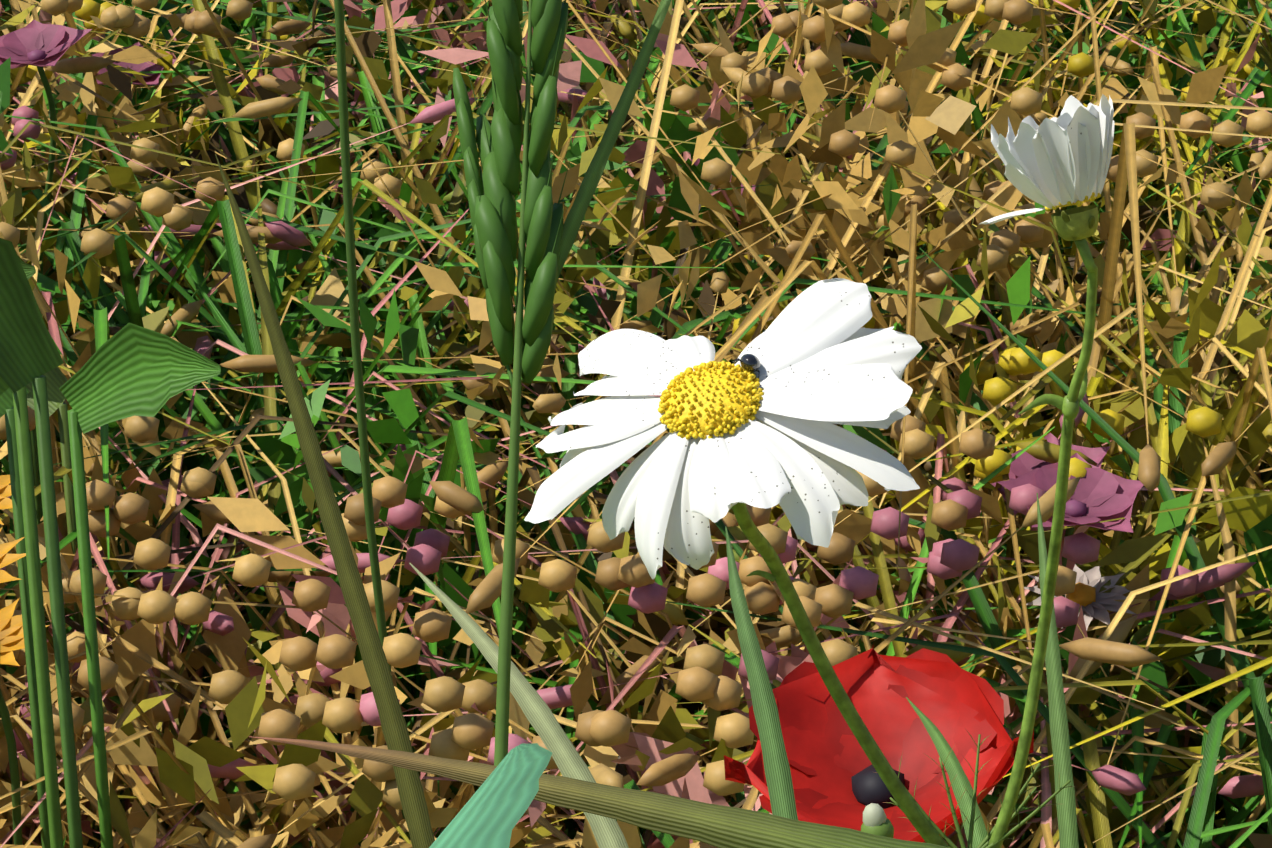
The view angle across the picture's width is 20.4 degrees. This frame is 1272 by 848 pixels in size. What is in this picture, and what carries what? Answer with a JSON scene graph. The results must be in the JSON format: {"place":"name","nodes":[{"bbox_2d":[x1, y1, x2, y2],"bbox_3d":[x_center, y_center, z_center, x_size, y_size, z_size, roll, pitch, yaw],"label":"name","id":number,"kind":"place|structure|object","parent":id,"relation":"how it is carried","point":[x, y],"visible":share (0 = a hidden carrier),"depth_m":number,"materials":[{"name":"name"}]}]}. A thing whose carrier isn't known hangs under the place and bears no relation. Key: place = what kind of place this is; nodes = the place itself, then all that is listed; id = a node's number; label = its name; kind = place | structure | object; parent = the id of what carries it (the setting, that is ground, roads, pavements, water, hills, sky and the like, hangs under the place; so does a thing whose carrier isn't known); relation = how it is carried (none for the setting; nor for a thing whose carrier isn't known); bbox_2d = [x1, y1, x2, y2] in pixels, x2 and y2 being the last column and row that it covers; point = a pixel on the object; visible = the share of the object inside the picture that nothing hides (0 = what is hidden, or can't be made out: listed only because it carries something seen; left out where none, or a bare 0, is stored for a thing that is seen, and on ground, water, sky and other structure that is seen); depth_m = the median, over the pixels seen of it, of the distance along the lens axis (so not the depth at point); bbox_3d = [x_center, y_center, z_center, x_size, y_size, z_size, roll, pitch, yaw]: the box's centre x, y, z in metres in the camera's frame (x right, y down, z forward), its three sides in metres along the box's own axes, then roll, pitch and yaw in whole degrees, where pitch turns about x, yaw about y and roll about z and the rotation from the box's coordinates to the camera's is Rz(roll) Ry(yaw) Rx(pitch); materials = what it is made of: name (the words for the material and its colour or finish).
{"place":"outdoors","nodes":[
{"label":"outdoors","id":0,"kind":"place"},
{"bbox_2d":[0,0,1271,847],"bbox_3d":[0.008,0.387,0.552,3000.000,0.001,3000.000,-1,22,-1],"label":"meadow","id":1,"kind":"structure","parent":0,"point":[245,826],"depth_m":1.18,"materials":[{"name":"plant"}]},
{"bbox_2d":[0,91,220,847],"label":"leafy plant","id":2,"kind":"object","parent":1,"relation":"on","point":[128,370],"visible":0.9,"depth_m":0.82,"materials":[{"name":"green plant"}]},
{"bbox_2d":[453,0,670,765],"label":"seed head grass","id":3,"kind":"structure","parent":1,"relation":"on","point":[547,236],"depth_m":0.47,"materials":[{"name":"green plant"}]},
{"bbox_2d":[0,20,1142,787],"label":"pink flowers","id":4,"kind":"object","parent":1,"relation":"on","point":[1100,494],"visible":0.4,"depth_m":1.06,"materials":[{"name":"pink plant"}]},
{"bbox_2d":[0,133,1222,844],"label":"yellow flowers","id":5,"kind":"object","parent":1,"relation":"on","point":[10,633],"visible":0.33,"depth_m":0.90,"materials":[{"name":"yellow plant"}]},
{"bbox_2d":[215,154,1078,847],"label":"grass","id":6,"kind":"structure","parent":1,"relation":"on","point":[515,782],"depth_m":0.43,"materials":[{"name":"green plant"}]},
{"bbox_2d":[334,0,1033,842],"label":"poppy flowers","id":7,"kind":"object","parent":1,"relation":"on","point":[836,780],"visible":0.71,"depth_m":0.80,"materials":[{"name":"red plant"}]},
{"bbox_2d":[732,238,1097,847],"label":"stems","id":8,"kind":"object","parent":1,"relation":"on","point":[1068,405],"depth_m":0.44,"materials":[{"name":"green plant"}]},
{"bbox_2d":[524,278,921,578],"bbox_3d":[0.010,0.000,0.398,0.045,0.027,0.037,-1,22,-1],"label":"daisy","id":9,"kind":"object","parent":8,"relation":"attached to","point":[773,435],"visible":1,"depth_m":0.39,"materials":[{"name":"white plant"}]},
{"bbox_2d":[733,354,759,378],"bbox_3d":[0.012,-0.006,0.397,0.003,0.003,0.004,-1,22,-1],"label":"beetle","id":10,"kind":"object","parent":9,"relation":"on","point":[750,362],"visible":1,"depth_m":0.40,"materials":[{"name":"black"}]},
{"bbox_2d":[980,94,1114,240],"bbox_3d":[0.048,-0.030,0.412,0.016,0.018,0.014,-1,22,-1],"label":"daisy bud","id":11,"kind":"object","parent":8,"relation":"on","point":[1063,159],"visible":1,"depth_m":0.41,"materials":[{"name":"white plant"}]},
{"bbox_2d":[949,345,1168,781],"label":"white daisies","id":12,"kind":"object","parent":1,"relation":"on","point":[1090,598],"visible":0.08,"depth_m":1.01,"materials":[{"name":"white plant"}]}
]}

